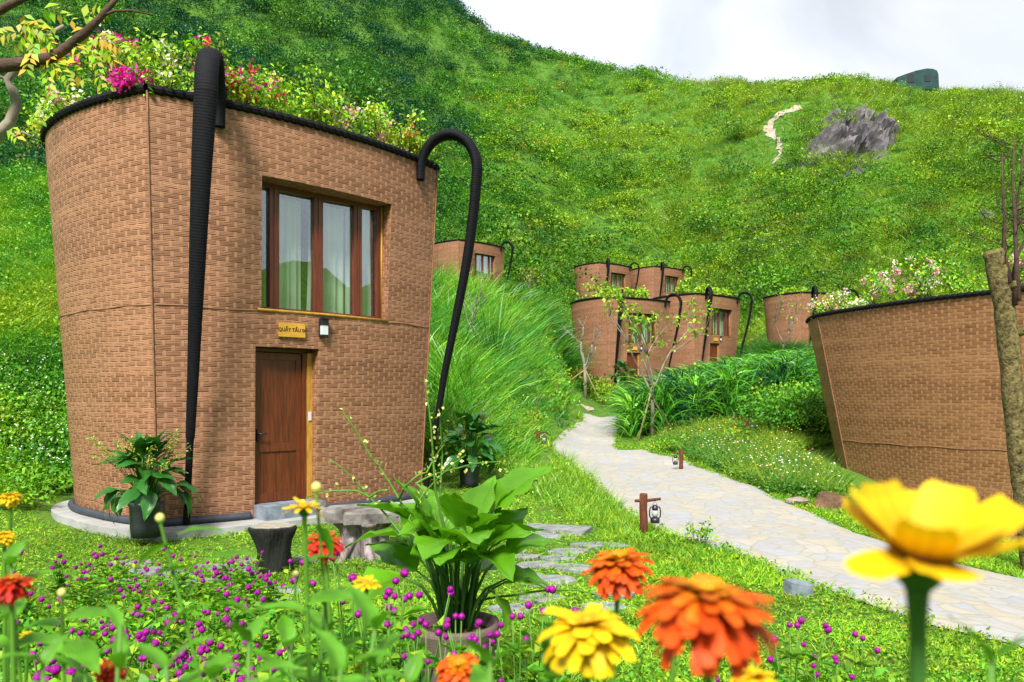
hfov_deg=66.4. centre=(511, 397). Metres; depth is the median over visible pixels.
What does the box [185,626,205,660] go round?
globe amaranth
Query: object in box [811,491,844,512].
bank rock
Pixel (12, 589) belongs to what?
zinnia
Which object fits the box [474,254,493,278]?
window
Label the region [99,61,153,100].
bougainvillea
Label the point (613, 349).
basket house
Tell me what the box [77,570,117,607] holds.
globe amaranth
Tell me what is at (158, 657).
leafy zinnia stem
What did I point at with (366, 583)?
zinnia
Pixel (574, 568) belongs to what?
stepping stone
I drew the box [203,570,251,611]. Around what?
globe amaranth
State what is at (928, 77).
hilltop shelter
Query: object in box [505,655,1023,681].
bed foliage
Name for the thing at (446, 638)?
globe amaranth
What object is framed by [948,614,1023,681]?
leafy zinnia stem
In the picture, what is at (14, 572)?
globe amaranth
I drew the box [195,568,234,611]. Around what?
globe amaranth
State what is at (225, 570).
globe amaranth
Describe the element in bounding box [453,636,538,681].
leafy zinnia stem
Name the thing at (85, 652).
zinnia
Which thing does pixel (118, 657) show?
leafy zinnia stem
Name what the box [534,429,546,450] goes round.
lantern post
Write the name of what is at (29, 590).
globe amaranth
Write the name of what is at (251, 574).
globe amaranth
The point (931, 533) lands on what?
zinnia
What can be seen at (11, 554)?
leafy zinnia stem
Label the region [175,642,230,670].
globe amaranth
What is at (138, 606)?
globe amaranth
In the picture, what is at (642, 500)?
lantern post
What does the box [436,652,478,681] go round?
zinnia
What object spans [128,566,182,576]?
stepping stone
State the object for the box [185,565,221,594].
globe amaranth
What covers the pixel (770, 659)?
globe amaranth
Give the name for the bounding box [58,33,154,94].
bougainvillea
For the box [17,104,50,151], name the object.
bougainvillea
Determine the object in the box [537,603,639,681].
zinnia
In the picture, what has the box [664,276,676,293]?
window
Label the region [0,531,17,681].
zinnia
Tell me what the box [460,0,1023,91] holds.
sky
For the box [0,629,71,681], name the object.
leafy zinnia stem
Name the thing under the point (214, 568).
globe amaranth
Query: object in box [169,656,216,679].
globe amaranth
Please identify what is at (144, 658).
globe amaranth
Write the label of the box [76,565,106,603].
globe amaranth
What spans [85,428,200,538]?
potted plant
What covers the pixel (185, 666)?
globe amaranth
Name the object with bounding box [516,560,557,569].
stepping stone
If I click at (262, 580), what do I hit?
globe amaranth
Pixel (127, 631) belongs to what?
globe amaranth
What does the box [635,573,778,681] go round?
zinnia
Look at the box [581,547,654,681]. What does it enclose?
zinnia
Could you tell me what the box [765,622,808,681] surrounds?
globe amaranth
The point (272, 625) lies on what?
bed foliage
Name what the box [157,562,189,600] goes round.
globe amaranth
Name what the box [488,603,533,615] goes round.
stepping stone
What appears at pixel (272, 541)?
stump stool
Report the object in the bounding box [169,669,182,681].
globe amaranth
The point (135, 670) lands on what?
globe amaranth
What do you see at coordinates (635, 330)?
staked sapling
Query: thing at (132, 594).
globe amaranth
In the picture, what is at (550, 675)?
leafy zinnia stem
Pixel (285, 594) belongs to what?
globe amaranth
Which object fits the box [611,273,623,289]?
window
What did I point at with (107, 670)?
zinnia
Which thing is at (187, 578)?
globe amaranth
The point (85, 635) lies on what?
globe amaranth
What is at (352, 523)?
root table
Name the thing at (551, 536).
stepping stone
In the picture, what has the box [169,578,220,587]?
stepping stone
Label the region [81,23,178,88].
bougainvillea
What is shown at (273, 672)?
globe amaranth
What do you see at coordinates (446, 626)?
globe amaranth
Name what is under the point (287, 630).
leafy zinnia stem
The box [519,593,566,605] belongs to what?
stepping stone
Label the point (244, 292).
basket house
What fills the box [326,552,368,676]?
globe amaranth
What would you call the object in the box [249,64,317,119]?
bougainvillea
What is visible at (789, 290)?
bougainvillea
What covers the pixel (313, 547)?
zinnia
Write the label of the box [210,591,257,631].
globe amaranth
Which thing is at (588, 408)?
edging rock
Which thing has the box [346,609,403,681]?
globe amaranth
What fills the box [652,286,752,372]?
basket house
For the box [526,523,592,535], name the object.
flagstone
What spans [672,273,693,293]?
bougainvillea
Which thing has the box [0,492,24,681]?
zinnia
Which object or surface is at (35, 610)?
globe amaranth
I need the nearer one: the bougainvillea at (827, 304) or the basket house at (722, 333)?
the bougainvillea at (827, 304)
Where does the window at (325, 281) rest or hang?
in the basket house at (244, 292)
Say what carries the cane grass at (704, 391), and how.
on the ground at (42, 510)
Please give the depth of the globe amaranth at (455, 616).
2.34 m
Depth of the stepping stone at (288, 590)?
7.01 m
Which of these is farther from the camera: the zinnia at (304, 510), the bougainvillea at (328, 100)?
the bougainvillea at (328, 100)
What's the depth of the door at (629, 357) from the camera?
46.94 m
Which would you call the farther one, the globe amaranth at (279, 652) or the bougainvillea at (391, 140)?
the bougainvillea at (391, 140)
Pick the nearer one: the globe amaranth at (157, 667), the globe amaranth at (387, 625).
the globe amaranth at (387, 625)
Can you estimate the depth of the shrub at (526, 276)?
61.69 m
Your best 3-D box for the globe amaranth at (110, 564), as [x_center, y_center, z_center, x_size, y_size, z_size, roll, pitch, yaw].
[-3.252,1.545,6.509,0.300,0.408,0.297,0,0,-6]
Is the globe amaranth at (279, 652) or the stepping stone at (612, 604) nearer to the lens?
the globe amaranth at (279, 652)
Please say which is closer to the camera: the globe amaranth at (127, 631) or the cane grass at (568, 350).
the globe amaranth at (127, 631)
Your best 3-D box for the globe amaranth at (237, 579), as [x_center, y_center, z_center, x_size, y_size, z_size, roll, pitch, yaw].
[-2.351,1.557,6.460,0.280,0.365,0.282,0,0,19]
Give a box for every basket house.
[39,47,482,542]
[433,239,513,285]
[570,288,681,388]
[573,258,639,298]
[631,262,691,298]
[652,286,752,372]
[762,285,858,344]
[805,286,1023,538]
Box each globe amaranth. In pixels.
[0,589,44,623]
[1,578,41,621]
[13,550,27,575]
[13,570,39,605]
[23,591,46,621]
[28,651,90,681]
[32,658,58,678]
[32,664,75,680]
[39,596,80,633]
[45,665,52,675]
[48,553,84,596]
[51,618,107,639]
[54,618,103,653]
[58,574,97,610]
[65,552,112,606]
[71,562,99,595]
[72,649,109,672]
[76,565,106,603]
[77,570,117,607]
[81,632,142,681]
[91,620,131,649]
[92,544,134,590]
[100,624,115,651]
[103,561,140,603]
[108,584,149,621]
[109,595,152,630]
[114,550,152,593]
[115,566,151,604]
[124,624,174,668]
[125,630,161,665]
[126,572,156,610]
[126,633,158,672]
[126,655,143,681]
[127,628,150,672]
[128,656,172,681]
[131,582,168,620]
[134,598,191,654]
[134,604,183,636]
[148,629,169,645]
[149,620,202,666]
[152,568,194,615]
[153,611,176,639]
[153,614,181,657]
[154,662,174,679]
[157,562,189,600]
[162,547,196,595]
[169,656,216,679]
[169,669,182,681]
[174,651,207,671]
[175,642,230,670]
[181,560,212,599]
[181,662,210,678]
[183,647,204,669]
[184,639,233,662]
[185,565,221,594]
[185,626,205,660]
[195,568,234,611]
[196,566,235,601]
[201,607,229,645]
[201,672,244,681]
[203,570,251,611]
[208,556,233,585]
[208,578,252,620]
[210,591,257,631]
[213,562,243,596]
[214,551,266,593]
[217,615,246,660]
[218,667,227,680]
[223,662,239,681]
[225,597,256,641]
[227,560,246,585]
[228,643,264,668]
[240,584,284,622]
[241,566,267,612]
[242,640,304,667]
[249,572,273,607]
[249,576,285,619]
[250,666,277,674]
[251,574,274,611]
[251,627,279,652]
[259,559,303,614]
[271,668,295,681]
[285,575,348,681]
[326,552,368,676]
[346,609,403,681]
[367,593,397,677]
[378,653,406,681]
[379,568,431,681]
[384,607,424,681]
[391,577,440,681]
[399,620,434,681]
[401,586,453,681]
[425,633,474,681]
[426,612,468,665]
[443,617,502,680]
[445,623,480,665]
[451,635,481,666]
[468,622,508,673]
[482,644,508,681]
[493,613,532,681]
[514,585,556,678]
[516,606,579,681]
[751,656,783,681]
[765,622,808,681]
[770,617,834,681]
[788,641,825,681]
[811,663,819,681]
[832,654,854,681]
[844,631,886,681]
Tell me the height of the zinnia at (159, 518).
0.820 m
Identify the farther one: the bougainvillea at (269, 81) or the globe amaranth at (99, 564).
the bougainvillea at (269, 81)
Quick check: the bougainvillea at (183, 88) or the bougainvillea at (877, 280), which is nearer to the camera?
the bougainvillea at (183, 88)
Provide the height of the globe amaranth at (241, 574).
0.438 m
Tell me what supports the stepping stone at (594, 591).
on the ground at (42, 510)
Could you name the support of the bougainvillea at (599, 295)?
on the basket house at (613, 349)
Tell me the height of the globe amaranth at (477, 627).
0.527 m
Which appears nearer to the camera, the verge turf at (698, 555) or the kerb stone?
the kerb stone
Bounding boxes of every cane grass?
[471,271,813,378]
[594,346,820,439]
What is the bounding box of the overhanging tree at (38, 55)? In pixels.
[0,0,152,143]
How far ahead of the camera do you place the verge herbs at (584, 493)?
13.05 m
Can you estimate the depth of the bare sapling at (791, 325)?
53.41 m
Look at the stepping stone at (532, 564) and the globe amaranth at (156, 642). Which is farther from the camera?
the stepping stone at (532, 564)
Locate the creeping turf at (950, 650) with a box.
[0,408,1023,681]
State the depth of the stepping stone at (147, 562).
8.44 m
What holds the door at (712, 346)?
in the basket house at (722, 333)
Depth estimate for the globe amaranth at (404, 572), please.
2.53 m
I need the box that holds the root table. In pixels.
[319,503,400,562]
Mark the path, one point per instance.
(745, 516)
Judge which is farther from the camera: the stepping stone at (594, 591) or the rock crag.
the rock crag
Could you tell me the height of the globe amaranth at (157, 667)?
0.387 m
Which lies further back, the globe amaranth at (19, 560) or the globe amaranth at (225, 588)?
the globe amaranth at (19, 560)
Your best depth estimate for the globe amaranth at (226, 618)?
4.21 m
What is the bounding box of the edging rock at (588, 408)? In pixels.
[581,404,593,410]
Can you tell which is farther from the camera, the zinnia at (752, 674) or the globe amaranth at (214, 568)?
the globe amaranth at (214, 568)
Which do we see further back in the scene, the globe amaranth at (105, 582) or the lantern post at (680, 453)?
the lantern post at (680, 453)
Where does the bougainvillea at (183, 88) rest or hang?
on the basket house at (244, 292)
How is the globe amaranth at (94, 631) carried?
on the ground at (42, 510)
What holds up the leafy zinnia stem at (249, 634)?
on the ground at (42, 510)
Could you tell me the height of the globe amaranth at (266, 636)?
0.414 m
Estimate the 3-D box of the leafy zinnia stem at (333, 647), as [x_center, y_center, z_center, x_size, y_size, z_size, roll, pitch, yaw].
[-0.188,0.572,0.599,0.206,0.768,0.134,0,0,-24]
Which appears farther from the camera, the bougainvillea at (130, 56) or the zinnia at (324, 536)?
the bougainvillea at (130, 56)
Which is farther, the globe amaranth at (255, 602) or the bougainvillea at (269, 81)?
the bougainvillea at (269, 81)
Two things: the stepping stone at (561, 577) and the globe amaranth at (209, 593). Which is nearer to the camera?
the globe amaranth at (209, 593)
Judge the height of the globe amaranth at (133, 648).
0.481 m
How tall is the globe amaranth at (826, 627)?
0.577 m
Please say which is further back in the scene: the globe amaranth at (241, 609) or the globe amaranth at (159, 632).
the globe amaranth at (241, 609)
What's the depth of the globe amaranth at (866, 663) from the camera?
2.65 m
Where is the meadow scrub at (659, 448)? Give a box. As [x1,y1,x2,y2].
[579,381,830,452]
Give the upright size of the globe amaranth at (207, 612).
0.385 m
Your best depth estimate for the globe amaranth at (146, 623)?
4.61 m
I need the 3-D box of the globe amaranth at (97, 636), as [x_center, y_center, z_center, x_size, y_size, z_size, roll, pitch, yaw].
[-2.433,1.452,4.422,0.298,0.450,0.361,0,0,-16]
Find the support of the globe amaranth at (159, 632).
on the ground at (42, 510)
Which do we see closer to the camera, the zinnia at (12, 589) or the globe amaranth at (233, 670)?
the zinnia at (12, 589)
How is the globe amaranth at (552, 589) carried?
on the ground at (42, 510)
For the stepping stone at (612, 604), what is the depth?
6.24 m
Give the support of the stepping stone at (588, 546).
on the ground at (42, 510)
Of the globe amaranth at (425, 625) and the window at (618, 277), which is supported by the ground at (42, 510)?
the globe amaranth at (425, 625)
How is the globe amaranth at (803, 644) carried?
on the ground at (42, 510)
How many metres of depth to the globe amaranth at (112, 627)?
4.16 m
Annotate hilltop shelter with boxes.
[891,68,938,92]
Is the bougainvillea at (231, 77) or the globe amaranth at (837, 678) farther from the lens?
the bougainvillea at (231, 77)
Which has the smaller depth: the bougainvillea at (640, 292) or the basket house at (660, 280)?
the bougainvillea at (640, 292)
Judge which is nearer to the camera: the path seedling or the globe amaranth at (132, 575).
the globe amaranth at (132, 575)
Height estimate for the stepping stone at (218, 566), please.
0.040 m
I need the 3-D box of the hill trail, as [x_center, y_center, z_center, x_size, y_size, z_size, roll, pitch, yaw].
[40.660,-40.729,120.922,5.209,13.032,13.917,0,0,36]
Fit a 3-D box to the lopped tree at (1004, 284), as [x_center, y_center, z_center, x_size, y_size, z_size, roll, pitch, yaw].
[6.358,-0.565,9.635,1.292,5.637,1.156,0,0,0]
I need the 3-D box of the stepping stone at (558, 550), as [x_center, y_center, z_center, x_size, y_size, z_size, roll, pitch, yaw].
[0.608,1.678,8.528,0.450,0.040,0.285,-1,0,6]
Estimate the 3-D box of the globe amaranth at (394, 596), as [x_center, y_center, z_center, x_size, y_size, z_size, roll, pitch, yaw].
[-0.464,1.002,2.676,0.260,0.667,0.398,0,0,-5]
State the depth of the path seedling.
8.82 m
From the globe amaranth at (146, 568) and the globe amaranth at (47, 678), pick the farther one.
the globe amaranth at (146, 568)
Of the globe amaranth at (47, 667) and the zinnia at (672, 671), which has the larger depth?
the globe amaranth at (47, 667)
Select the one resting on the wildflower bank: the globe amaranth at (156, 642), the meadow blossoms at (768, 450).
the meadow blossoms at (768, 450)
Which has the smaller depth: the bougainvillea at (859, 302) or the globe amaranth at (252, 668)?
the globe amaranth at (252, 668)
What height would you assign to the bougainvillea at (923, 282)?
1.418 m
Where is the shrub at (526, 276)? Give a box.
[517,266,543,291]
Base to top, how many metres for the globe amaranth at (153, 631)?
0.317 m
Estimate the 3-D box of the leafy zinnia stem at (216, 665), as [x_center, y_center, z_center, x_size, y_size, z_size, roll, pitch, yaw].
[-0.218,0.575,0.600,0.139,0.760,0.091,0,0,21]
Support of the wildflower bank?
on the ground at (42, 510)
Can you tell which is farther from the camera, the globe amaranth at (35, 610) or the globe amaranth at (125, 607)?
the globe amaranth at (35, 610)
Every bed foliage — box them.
[0,601,418,681]
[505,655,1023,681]
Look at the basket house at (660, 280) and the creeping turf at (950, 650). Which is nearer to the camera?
the creeping turf at (950, 650)
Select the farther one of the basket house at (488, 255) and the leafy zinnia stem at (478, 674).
the basket house at (488, 255)
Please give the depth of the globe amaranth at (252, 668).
3.50 m
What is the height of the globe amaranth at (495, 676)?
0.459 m
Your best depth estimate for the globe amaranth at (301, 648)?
3.15 m
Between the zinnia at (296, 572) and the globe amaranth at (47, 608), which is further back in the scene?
the globe amaranth at (47, 608)
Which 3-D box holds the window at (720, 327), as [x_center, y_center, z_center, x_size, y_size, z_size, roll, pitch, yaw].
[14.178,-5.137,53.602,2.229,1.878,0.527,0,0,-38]
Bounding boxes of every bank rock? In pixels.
[784,496,809,507]
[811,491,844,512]
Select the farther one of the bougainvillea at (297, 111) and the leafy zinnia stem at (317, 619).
the bougainvillea at (297, 111)
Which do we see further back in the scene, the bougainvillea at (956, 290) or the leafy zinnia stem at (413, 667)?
the bougainvillea at (956, 290)
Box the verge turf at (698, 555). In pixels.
[597,416,1023,585]
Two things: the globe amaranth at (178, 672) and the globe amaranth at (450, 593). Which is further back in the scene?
the globe amaranth at (178, 672)
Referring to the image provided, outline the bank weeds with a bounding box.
[0,157,72,506]
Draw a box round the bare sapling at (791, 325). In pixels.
[773,291,812,348]
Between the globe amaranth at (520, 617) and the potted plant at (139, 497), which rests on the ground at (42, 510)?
the globe amaranth at (520, 617)
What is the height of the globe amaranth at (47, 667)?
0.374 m
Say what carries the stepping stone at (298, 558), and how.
on the ground at (42, 510)
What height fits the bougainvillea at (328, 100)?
1.240 m
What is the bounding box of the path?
[551,414,1023,645]
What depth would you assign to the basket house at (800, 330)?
58.86 m
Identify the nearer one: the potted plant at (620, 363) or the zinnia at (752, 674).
the zinnia at (752, 674)
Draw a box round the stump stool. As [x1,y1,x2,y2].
[247,521,296,574]
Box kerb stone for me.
[782,578,813,597]
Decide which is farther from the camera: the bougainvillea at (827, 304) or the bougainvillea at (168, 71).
the bougainvillea at (827, 304)
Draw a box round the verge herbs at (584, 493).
[493,417,654,539]
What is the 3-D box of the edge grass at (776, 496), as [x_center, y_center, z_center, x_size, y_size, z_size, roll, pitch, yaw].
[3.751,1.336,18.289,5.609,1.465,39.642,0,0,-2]
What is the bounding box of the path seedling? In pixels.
[685,517,718,544]
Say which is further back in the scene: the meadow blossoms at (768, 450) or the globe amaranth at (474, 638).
the meadow blossoms at (768, 450)
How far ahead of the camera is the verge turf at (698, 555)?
8.57 m
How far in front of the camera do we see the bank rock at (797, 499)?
12.37 m
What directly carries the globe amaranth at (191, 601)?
on the ground at (42, 510)
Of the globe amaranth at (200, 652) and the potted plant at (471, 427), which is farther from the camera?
the potted plant at (471, 427)
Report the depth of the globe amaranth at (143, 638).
3.95 m
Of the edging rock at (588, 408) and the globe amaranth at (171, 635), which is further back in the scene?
the edging rock at (588, 408)
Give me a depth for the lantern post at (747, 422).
22.85 m
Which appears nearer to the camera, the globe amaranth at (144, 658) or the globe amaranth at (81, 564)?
the globe amaranth at (144, 658)
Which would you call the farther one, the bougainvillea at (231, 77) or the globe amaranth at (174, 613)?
the bougainvillea at (231, 77)
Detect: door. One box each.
[255,352,300,502]
[627,354,635,386]
[710,344,715,361]
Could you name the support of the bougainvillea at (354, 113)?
on the basket house at (244, 292)
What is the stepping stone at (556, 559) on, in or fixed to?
on the ground at (42, 510)
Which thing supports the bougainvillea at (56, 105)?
on the basket house at (244, 292)
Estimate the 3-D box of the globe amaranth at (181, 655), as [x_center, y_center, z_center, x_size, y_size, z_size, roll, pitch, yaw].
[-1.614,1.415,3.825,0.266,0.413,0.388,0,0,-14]
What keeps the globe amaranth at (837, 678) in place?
on the ground at (42, 510)
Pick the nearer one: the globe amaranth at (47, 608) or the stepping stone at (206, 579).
the globe amaranth at (47, 608)
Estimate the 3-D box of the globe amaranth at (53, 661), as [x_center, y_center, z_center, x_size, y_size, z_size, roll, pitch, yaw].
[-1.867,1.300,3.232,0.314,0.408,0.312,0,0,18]
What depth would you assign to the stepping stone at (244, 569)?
8.04 m
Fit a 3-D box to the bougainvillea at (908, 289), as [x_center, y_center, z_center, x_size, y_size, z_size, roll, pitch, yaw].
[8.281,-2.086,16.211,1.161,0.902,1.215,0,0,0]
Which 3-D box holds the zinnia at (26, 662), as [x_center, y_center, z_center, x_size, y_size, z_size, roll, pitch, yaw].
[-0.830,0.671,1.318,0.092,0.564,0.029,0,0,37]
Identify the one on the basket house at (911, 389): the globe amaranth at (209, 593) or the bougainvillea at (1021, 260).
the bougainvillea at (1021, 260)
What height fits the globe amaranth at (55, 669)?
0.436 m
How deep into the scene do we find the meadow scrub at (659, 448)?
21.14 m
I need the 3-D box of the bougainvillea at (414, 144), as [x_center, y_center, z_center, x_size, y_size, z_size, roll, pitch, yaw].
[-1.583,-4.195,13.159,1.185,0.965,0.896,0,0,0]
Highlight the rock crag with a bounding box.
[797,104,900,183]
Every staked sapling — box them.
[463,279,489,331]
[563,317,603,407]
[582,275,718,440]
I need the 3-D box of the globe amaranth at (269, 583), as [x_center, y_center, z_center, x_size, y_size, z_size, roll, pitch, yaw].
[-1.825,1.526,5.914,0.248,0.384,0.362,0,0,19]
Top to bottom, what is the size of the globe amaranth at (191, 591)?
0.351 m
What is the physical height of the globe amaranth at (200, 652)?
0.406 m
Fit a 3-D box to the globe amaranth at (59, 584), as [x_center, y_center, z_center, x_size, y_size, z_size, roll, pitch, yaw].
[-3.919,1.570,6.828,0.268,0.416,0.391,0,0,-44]
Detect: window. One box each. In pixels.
[257,181,388,321]
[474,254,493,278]
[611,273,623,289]
[627,313,654,344]
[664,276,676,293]
[711,309,729,336]
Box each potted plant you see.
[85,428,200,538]
[304,372,641,681]
[430,404,504,487]
[607,359,638,386]
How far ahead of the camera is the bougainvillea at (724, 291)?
54.15 m
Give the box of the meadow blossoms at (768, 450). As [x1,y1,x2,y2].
[672,414,839,481]
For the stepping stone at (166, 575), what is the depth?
7.83 m
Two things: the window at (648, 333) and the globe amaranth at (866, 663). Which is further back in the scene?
the window at (648, 333)
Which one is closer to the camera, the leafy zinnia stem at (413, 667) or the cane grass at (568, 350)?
the leafy zinnia stem at (413, 667)
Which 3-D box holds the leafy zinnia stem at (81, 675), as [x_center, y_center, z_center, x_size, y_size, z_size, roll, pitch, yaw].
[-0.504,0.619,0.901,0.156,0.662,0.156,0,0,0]
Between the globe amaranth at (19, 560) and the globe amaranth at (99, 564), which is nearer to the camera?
the globe amaranth at (99, 564)
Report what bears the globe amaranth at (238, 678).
on the ground at (42, 510)
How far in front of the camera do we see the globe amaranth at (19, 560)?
6.89 m
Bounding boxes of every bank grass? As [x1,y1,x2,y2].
[423,240,584,474]
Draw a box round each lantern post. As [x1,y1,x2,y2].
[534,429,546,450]
[635,493,660,532]
[672,450,685,468]
[744,418,753,434]
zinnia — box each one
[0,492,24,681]
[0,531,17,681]
[0,573,36,681]
[16,588,108,681]
[19,631,33,681]
[91,658,128,681]
[134,513,260,681]
[236,497,374,681]
[289,570,298,681]
[307,531,344,681]
[311,482,333,681]
[352,575,381,676]
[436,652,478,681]
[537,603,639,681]
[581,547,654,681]
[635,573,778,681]
[662,646,685,681]
[729,665,776,681]
[842,480,1023,681]
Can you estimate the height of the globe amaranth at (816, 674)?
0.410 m
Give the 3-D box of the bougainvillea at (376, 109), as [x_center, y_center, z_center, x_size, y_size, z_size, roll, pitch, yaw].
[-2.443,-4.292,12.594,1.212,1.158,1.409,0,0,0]
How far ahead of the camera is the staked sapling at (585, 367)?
40.97 m
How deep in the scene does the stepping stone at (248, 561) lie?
8.45 m
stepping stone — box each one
[109,559,151,565]
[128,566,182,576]
[164,572,199,579]
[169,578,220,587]
[197,563,226,570]
[226,558,255,565]
[228,566,256,573]
[271,586,300,594]
[292,555,329,563]
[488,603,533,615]
[515,554,540,561]
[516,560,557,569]
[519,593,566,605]
[521,574,576,586]
[535,532,563,539]
[540,555,576,561]
[547,548,588,555]
[550,563,591,573]
[570,542,601,548]
[581,601,627,612]
[590,542,628,548]
[592,589,634,599]
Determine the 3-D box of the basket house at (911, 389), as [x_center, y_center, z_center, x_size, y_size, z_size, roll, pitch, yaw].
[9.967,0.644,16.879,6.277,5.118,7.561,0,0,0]
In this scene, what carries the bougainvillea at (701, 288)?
on the basket house at (722, 333)
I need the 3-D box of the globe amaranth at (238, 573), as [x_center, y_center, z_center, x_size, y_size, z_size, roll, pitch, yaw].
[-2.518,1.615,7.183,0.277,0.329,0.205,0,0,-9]
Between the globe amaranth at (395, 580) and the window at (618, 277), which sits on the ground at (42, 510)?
the globe amaranth at (395, 580)
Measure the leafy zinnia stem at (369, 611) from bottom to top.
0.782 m
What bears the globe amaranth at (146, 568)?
on the ground at (42, 510)
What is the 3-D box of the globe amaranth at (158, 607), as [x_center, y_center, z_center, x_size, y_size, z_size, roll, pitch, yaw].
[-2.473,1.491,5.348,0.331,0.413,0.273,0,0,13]
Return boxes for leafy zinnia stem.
[0,539,73,681]
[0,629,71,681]
[32,644,112,681]
[105,603,154,681]
[126,636,224,681]
[195,612,306,681]
[205,652,272,681]
[238,612,321,681]
[268,573,371,681]
[309,625,401,681]
[322,579,411,681]
[367,647,423,681]
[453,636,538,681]
[541,622,558,681]
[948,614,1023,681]
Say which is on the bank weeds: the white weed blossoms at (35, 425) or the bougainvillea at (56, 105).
the white weed blossoms at (35, 425)
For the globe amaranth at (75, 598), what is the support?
on the ground at (42, 510)
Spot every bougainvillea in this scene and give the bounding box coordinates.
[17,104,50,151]
[21,78,94,126]
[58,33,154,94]
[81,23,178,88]
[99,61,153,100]
[133,15,220,95]
[153,64,250,104]
[182,33,266,102]
[224,58,290,110]
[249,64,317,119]
[260,58,357,126]
[293,80,369,130]
[319,90,395,142]
[349,99,428,150]
[392,119,452,164]
[581,280,625,295]
[592,284,623,296]
[624,285,650,297]
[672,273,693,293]
[695,282,718,293]
[715,287,733,295]
[779,285,808,292]
[803,288,853,319]
[838,296,880,309]
[855,258,908,304]
[893,276,940,299]
[897,244,951,297]
[932,256,988,294]
[1008,247,1023,285]
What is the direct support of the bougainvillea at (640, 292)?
on the basket house at (613, 349)
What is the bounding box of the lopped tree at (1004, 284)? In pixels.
[958,127,1023,570]
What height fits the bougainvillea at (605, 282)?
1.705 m
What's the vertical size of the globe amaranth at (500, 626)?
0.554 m
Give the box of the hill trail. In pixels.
[763,104,802,163]
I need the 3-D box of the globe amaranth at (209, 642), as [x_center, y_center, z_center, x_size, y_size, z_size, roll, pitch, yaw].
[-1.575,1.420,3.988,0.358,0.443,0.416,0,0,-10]
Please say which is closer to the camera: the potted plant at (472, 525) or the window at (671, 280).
the potted plant at (472, 525)
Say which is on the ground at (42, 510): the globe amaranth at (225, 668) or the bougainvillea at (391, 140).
the globe amaranth at (225, 668)
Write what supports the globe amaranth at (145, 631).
on the ground at (42, 510)
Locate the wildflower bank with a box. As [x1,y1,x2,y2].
[648,413,868,498]
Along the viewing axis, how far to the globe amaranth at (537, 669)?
2.39 m
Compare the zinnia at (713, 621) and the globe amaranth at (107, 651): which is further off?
the globe amaranth at (107, 651)
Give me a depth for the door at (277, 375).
11.32 m
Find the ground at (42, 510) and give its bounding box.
[0,0,1023,681]
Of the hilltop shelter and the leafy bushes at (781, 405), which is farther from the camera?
the hilltop shelter
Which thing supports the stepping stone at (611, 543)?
on the ground at (42, 510)
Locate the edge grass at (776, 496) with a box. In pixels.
[547,412,1023,655]
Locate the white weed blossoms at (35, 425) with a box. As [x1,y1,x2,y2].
[0,352,70,465]
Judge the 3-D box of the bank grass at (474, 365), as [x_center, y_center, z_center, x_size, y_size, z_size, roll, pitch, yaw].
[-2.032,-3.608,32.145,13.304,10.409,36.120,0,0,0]
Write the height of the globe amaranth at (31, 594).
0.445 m
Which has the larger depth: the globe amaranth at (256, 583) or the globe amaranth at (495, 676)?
the globe amaranth at (256, 583)
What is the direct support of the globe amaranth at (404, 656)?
on the ground at (42, 510)
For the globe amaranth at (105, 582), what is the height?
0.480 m
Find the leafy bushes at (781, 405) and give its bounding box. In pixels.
[733,375,829,433]
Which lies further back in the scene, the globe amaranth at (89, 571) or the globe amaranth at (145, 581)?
the globe amaranth at (89, 571)
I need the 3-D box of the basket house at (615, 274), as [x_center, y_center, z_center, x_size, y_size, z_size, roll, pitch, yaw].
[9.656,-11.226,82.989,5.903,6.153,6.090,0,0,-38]
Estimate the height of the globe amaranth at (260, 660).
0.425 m
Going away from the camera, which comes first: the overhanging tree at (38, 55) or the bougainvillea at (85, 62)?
the overhanging tree at (38, 55)

